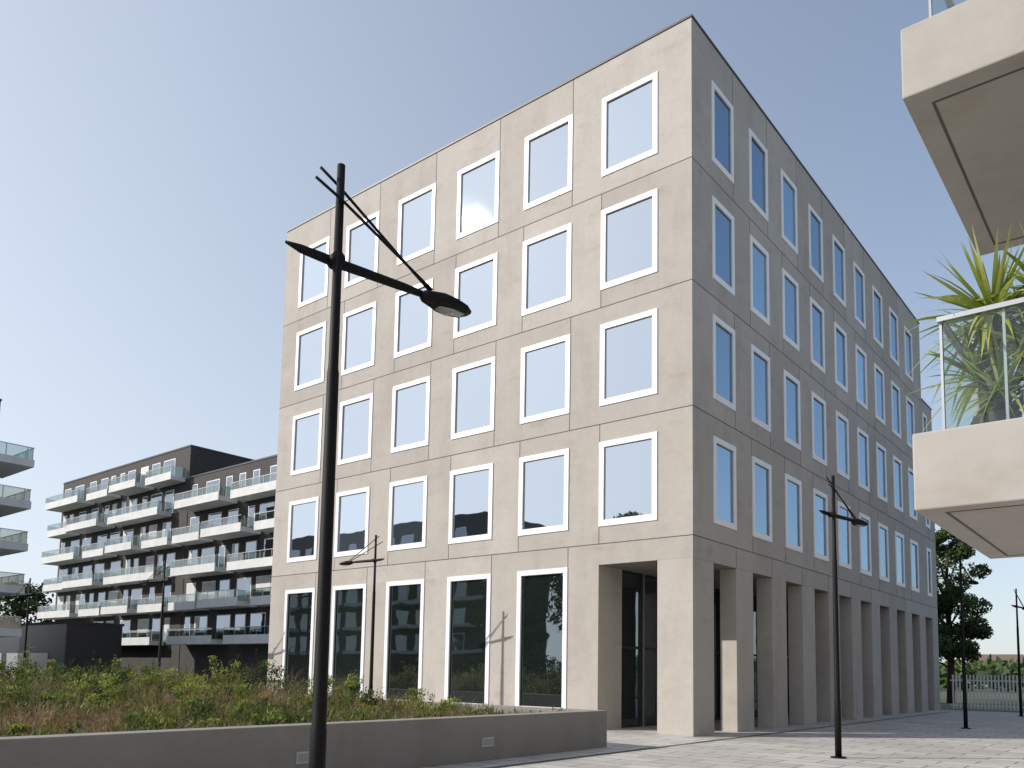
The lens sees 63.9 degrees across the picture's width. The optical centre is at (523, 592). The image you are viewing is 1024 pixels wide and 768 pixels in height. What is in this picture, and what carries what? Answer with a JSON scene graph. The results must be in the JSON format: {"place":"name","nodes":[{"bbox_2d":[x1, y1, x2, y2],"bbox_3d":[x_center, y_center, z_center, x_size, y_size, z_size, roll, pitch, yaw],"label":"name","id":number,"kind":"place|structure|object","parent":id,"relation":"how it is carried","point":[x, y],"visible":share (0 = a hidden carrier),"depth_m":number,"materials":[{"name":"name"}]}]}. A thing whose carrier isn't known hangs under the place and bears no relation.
{"place":"outdoors","nodes":[
{"label":"outdoors","id":0,"kind":"place"},
{"bbox_2d":[37,445,253,681],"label":"brick apartment block","id":1,"kind":"structure","parent":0,"point":[113,533],"depth_m":82.57,"materials":[{"name":"black"}]},
{"bbox_2d":[57,458,175,641],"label":"window frames","id":2,"kind":"structure","parent":1,"relation":"in","point":[174,458],"depth_m":83.79,"materials":[{"name":"white metal"}]},
{"bbox_2d":[59,459,174,640],"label":"window glass","id":3,"kind":"structure","parent":1,"relation":"in","point":[99,569],"depth_m":83.86,"materials":[{"name":"white"}]},
{"bbox_2d":[267,565,598,709],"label":"ground floor wall","id":4,"kind":"structure","parent":0,"point":[582,647],"depth_m":27.24,"materials":[{"name":"beige concrete"}]},
{"bbox_2d":[281,567,567,707],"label":"ground window frames","id":5,"kind":"structure","parent":4,"relation":"attached to","point":[564,571],"depth_m":28.72,"materials":[{"name":"white metal"}]},
{"bbox_2d":[285,576,522,705],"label":"ground window mullions","id":6,"kind":"object","parent":5,"relation":"attached to","point":[389,639],"visible":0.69,"depth_m":28.82,"materials":[{"name":"metal"}]},
{"bbox_2d":[286,573,562,707],"bbox_3d":[-4.368,1.800,30.097,14.398,4.208,0.001,-3,-7,39],"label":"ground window glass","id":7,"kind":"object","parent":5,"relation":"attached to","point":[541,684],"visible":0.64,"depth_m":28.40,"materials":[{"name":"black glass"}]},
{"bbox_2d":[271,17,692,590],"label":"face wall","id":8,"kind":"structure","parent":0,"point":[666,54],"depth_m":27.69,"materials":[{"name":"beige concrete"}]},
{"bbox_2d":[287,71,657,562],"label":"window frames","id":9,"kind":"structure","parent":8,"relation":"attached to","point":[653,313],"depth_m":28.25,"materials":[{"name":"white metal"}]},
{"bbox_2d":[290,80,652,557],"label":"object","id":10,"kind":"object","parent":9,"relation":"attached to","point":[458,331],"visible":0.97,"depth_m":29.04,"materials":[{"name":"grey metal"}]},
{"bbox_2d":[291,81,652,557],"bbox_3d":[-2.974,-8.638,30.079,17.552,13.570,0.016,-3,-7,39],"label":"window glass","id":11,"kind":"object","parent":9,"relation":"attached to","point":[628,480],"visible":0.98,"depth_m":28.33,"materials":[{"name":"blue glass"}]},
{"bbox_2d":[272,80,692,587],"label":"face panel joints","id":12,"kind":"object","parent":8,"relation":"attached to","point":[495,355],"visible":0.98,"depth_m":28.03,"materials":[{"name":"grey concrete"}]},
{"bbox_2d":[0,0,1023,662],"label":"sky","id":13,"kind":"structure","parent":0,"point":[159,158],"materials":[{"name":"blue"}]},
{"bbox_2d":[142,679,1023,712],"bbox_3d":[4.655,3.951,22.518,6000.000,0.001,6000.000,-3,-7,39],"label":"ground","id":14,"kind":"structure","parent":0,"point":[944,705],"depth_m":65.17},
{"bbox_2d":[0,399,34,636],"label":"apartment tower","id":15,"kind":"structure","parent":14,"relation":"on","point":[10,465],"depth_m":59.26,"materials":[{"name":"concrete"}]},
{"bbox_2d":[0,581,54,624],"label":"apartment block","id":16,"kind":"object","parent":14,"relation":"on","point":[17,605],"visible":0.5,"depth_m":116.65,"materials":[{"name":"white"}]},
{"bbox_2d":[0,621,123,677],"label":"garage pavilion","id":17,"kind":"structure","parent":14,"relation":"on","point":[66,642],"depth_m":68.59,"materials":[{"name":"brick"}]},
{"bbox_2d":[0,653,47,677],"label":"garage doors","id":18,"kind":"structure","parent":17,"relation":"in","point":[42,657],"depth_m":70.38,"materials":[{"name":"metal"}]},
{"bbox_2d":[935,529,973,662],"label":"deciduous tree","id":19,"kind":"object","parent":14,"relation":"on","point":[943,565],"visible":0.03,"depth_m":64.00,"materials":[{"name":"green plant"}]},
{"bbox_2d":[935,528,993,702],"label":"deciduous tree","id":20,"kind":"object","parent":14,"relation":"on","point":[949,630],"visible":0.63,"depth_m":57.62,"materials":[{"name":"green plant"}]},
{"bbox_2d":[939,653,1023,691],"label":"distant trees","id":21,"kind":"object","parent":14,"relation":"on","point":[989,667],"visible":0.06,"depth_m":117.47,"materials":[{"name":"green plant"}]},
{"bbox_2d":[950,675,1023,709],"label":"picket fence","id":22,"kind":"object","parent":14,"relation":"on","point":[988,681],"visible":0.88,"depth_m":44.06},
{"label":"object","id":23,"kind":"object","parent":14,"relation":"on","visible":0},
{"bbox_2d":[900,0,1023,255],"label":"balcony slab","id":24,"kind":"structure","parent":23,"relation":"attached to","point":[960,47],"depth_m":5.94,"materials":[{"name":"concrete"}]},
{"bbox_2d":[912,417,1023,558],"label":"balcony slab","id":25,"kind":"structure","parent":23,"relation":"attached to","point":[974,466],"depth_m":5.49,"materials":[{"name":"concrete"}]},
{"bbox_2d":[898,220,1023,432],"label":"yucca plant","id":26,"kind":"object","parent":25,"relation":"on","point":[987,337],"visible":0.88,"depth_m":6.04,"materials":[{"name":"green plant"}]},
{"bbox_2d":[928,0,1023,428],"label":"balustrade rails","id":27,"kind":"object","parent":25,"relation":"on","point":[946,329],"visible":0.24,"depth_m":5.90,"materials":[{"name":"white metal"}]},
{"bbox_2d":[932,67,1023,555],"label":"drip grooves","id":28,"kind":"object","parent":25,"relation":"on","point":[978,207],"visible":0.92,"depth_m":6.27,"materials":[{"name":"grey concrete"}]},
{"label":"walls","id":29,"kind":"object","parent":14,"relation":"on","visible":0},
{"bbox_2d":[966,654,1023,665],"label":"roof","id":30,"kind":"structure","parent":29,"relation":"on","point":[984,657],"depth_m":214.56,"materials":[{"name":"tile"}]},
{"bbox_2d":[172,686,1023,767],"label":"pavement","id":31,"kind":"structure","parent":0,"point":[986,740],"depth_m":19.79,"materials":[{"name":"grey concrete"}]},
{"bbox_2d":[10,578,33,665],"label":"street lamp","id":32,"kind":"object","parent":31,"relation":"on","point":[28,594],"visible":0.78,"depth_m":42.01,"materials":[{"name":"black metal"}]},
{"bbox_2d":[139,561,169,676],"bbox_3d":[-15.471,1.684,34.195,1.862,6.070,0.319,-2,-6,26],"label":"street lamp","id":33,"kind":"object","parent":31,"relation":"on","point":[163,580],"visible":0.81,"depth_m":34.06,"materials":[{"name":"black metal"}]},
{"bbox_2d":[166,454,276,686],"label":"brick apartment block","id":34,"kind":"structure","parent":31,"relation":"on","point":[225,571],"depth_m":71.35,"materials":[{"name":"black"}]},
{"bbox_2d":[184,465,276,635],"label":"window frames","id":35,"kind":"structure","parent":34,"relation":"in","point":[273,465],"depth_m":71.89,"materials":[{"name":"white metal"}]},
{"bbox_2d":[184,466,276,639],"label":"window glass","id":36,"kind":"structure","parent":34,"relation":"in","point":[243,585],"depth_m":71.57,"materials":[{"name":"white"}]},
{"bbox_2d":[0,695,606,767],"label":"planter wall","id":37,"kind":"structure","parent":31,"relation":"on","point":[412,742],"depth_m":13.03,"materials":[{"name":"concrete"}]},
{"bbox_2d":[0,657,563,736],"bbox_3d":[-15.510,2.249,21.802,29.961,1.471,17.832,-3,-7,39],"label":"planter grasses","id":38,"kind":"object","parent":37,"relation":"in","point":[110,719],"visible":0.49,"depth_m":16.54,"materials":[{"name":"green plant"}]},
{"bbox_2d":[14,644,39,670],"bbox_3d":[-17.427,2.707,28.696,0.792,1.923,1.121,3,-6,-22],"label":"garden shrub","id":39,"kind":"object","parent":38,"relation":"on","point":[31,658],"visible":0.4,"depth_m":28.70,"materials":[{"name":"green plant"}]},
{"bbox_2d":[20,659,56,692],"bbox_3d":[-13.976,2.546,23.478,0.623,1.360,0.896,-1,-6,15],"label":"garden shrub","id":40,"kind":"object","parent":38,"relation":"on","point":[49,665],"visible":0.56,"depth_m":23.61,"materials":[{"name":"green plant"}]},
{"bbox_2d":[61,673,93,702],"bbox_3d":[-10.389,2.357,19.129,0.625,1.027,0.730,1,-6,4],"label":"garden shrub","id":41,"kind":"object","parent":38,"relation":"on","point":[84,687],"visible":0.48,"depth_m":19.14,"materials":[{"name":"green plant"}]},
{"bbox_2d":[111,657,138,691],"bbox_3d":[-13.334,2.855,27.515,0.887,1.540,0.744,2,-6,-9],"label":"garden shrub","id":42,"kind":"object","parent":38,"relation":"on","point":[132,676],"visible":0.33,"depth_m":27.38,"materials":[{"name":"green plant"}]},
{"bbox_2d":[161,667,188,700],"bbox_3d":[-9.546,2.600,22.434,0.746,1.203,0.694,-1,-6,19],"label":"garden shrub","id":43,"kind":"object","parent":38,"relation":"on","point":[168,675],"visible":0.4,"depth_m":22.37,"materials":[{"name":"green plant"}]},
{"bbox_2d":[208,654,240,699],"bbox_3d":[-9.617,2.737,26.371,1.044,1.680,0.742,2,-6,-7],"label":"garden shrub","id":44,"kind":"object","parent":38,"relation":"on","point":[216,670],"visible":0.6,"depth_m":26.29,"materials":[{"name":"green plant"}]},
{"bbox_2d":[0,649,528,736],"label":"planter bushes","id":45,"kind":"object","parent":38,"relation":"on","point":[111,687],"visible":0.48,"depth_m":18.97,"materials":[{"name":"green plant"}]},
{"bbox_2d":[334,674,355,699],"bbox_3d":[-5.089,2.819,23.309,0.441,1.084,0.712,-9,-11,61],"label":"garden shrub","id":46,"kind":"object","parent":38,"relation":"on","point":[338,686],"visible":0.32,"depth_m":23.22,"materials":[{"name":"green plant"}]},
{"bbox_2d":[406,683,425,704],"bbox_3d":[-2.835,2.779,21.514,0.454,0.896,0.660,5,-7,-35],"label":"garden shrub","id":47,"kind":"object","parent":38,"relation":"on","point":[419,693],"visible":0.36,"depth_m":21.53,"materials":[{"name":"green plant"}]},
{"bbox_2d":[339,535,383,697],"bbox_3d":[-5.324,1.137,26.729,1.862,6.070,0.319,-2,-6,26],"label":"street lamp","id":48,"kind":"object","parent":31,"relation":"on","point":[349,562],"visible":0.84,"depth_m":26.55,"materials":[{"name":"black metal"}]},
{"bbox_2d":[285,163,471,767],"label":"street lamp","id":49,"kind":"object","parent":31,"relation":"on","point":[445,304],"visible":1,"depth_m":6.91,"materials":[{"name":"black metal"}]},
{"bbox_2d":[597,565,621,728],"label":"wall","id":50,"kind":"structure","parent":31,"relation":"on","point":[609,637],"depth_m":25.25,"materials":[{"name":"concrete"}]},
{"bbox_2d":[486,712,945,767],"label":"drain channel","id":51,"kind":"object","parent":31,"relation":"on","point":[679,744],"visible":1,"depth_m":19.28,"materials":[{"name":"grey metal"}]},
{"bbox_2d":[642,574,816,725],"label":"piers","id":52,"kind":"structure","parent":31,"relation":"on","point":[643,693],"depth_m":26.86,"materials":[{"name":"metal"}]},
{"bbox_2d":[621,574,788,724],"bbox_3d":[11.751,2.936,36.734,0.001,4.978,28.080,-3,-7,39],"label":"glass","id":53,"kind":"object","parent":52,"relation":"attached to","point":[630,698],"visible":0.1,"depth_m":27.02,"materials":[{"name":"black glass"}]},
{"bbox_2d":[621,570,788,727],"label":"door frames","id":54,"kind":"structure","parent":52,"relation":"attached to","point":[651,648],"depth_m":26.98,"materials":[{"name":"black metal"}]},
{"bbox_2d":[602,557,931,618],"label":"soffit","id":55,"kind":"structure","parent":52,"relation":"on","point":[646,567],"depth_m":26.23,"materials":[{"name":"concrete"}]},
{"bbox_2d":[657,557,940,736],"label":"colonnade columns","id":56,"kind":"structure","parent":31,"relation":"on","point":[889,660],"depth_m":27.53,"materials":[{"name":"concrete"}]},
{"bbox_2d":[819,475,867,758],"bbox_3d":[7.053,0.500,17.924,1.860,6.070,0.316,6,-7,-42],"label":"street lamp","id":57,"kind":"object","parent":31,"relation":"on","point":[837,700],"visible":1,"depth_m":17.55,"materials":[{"name":"black metal"}]},
{"bbox_2d":[953,555,978,728],"bbox_3d":[15.696,1.709,28.975,1.860,6.070,0.316,6,-7,-42],"label":"street lamp","id":58,"kind":"object","parent":31,"relation":"on","point":[965,711],"visible":0.99,"depth_m":28.61,"materials":[{"name":"black metal"}]},
{"bbox_2d":[1011,588,1023,716],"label":"street lamp","id":59,"kind":"object","parent":31,"relation":"on","point":[1016,606],"visible":1,"depth_m":38.97,"materials":[{"name":"black metal"}]},
{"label":"rear walls and roof","id":60,"kind":"object","parent":31,"relation":"on","visible":0},
{"bbox_2d":[287,14,931,409],"bbox_3d":[6.325,-13.421,42.034,20.160,4.370,29.480,-3,-7,39],"label":"roof coping","id":61,"kind":"object","parent":60,"relation":"on","point":[593,68],"visible":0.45,"depth_m":29.43,"materials":[{"name":"metal"}]},
{"bbox_2d":[711,80,919,592],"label":"window frames","id":62,"kind":"structure","parent":60,"relation":"attached to","point":[728,328],"depth_m":30.15,"materials":[{"name":"white metal"}]},
{"bbox_2d":[714,89,917,587],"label":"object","id":63,"kind":"object","parent":62,"relation":"attached to","point":[822,366],"visible":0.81,"depth_m":31.80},
{"bbox_2d":[714,91,929,592],"bbox_3d":[14.067,-7.854,35.236,0.018,13.570,26.540,-3,-7,39],"label":"window glass","id":64,"kind":"object","parent":62,"relation":"attached to","point":[723,337],"visible":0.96,"depth_m":29.89,"materials":[{"name":"blue glass"}]},
{"bbox_2d":[691,17,927,616],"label":"face wall","id":65,"kind":"structure","parent":0,"point":[709,64],"depth_m":29.12,"materials":[{"name":"beige concrete"}]},
{"bbox_2d":[692,72,924,611],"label":"face panel joints","id":66,"kind":"object","parent":65,"relation":"attached to","point":[815,380],"visible":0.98,"depth_m":29.90,"materials":[{"name":"grey concrete"}]},
{"bbox_2d":[921,400,937,619],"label":"annex wall","id":67,"kind":"structure","parent":0,"point":[930,544],"depth_m":45.52,"materials":[{"name":"grey concrete"}]},
{"bbox_2d":[922,412,931,596],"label":"annex window frames","id":68,"kind":"structure","parent":67,"relation":"attached to","point":[926,524],"depth_m":44.93,"materials":[{"name":"white metal"}]},
{"bbox_2d":[924,418,930,592],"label":"annex window gaskets","id":69,"kind":"object","parent":68,"relation":"attached to","point":[928,524],"visible":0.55,"depth_m":45.05,"materials":[{"name":"black rubber"}]}
]}

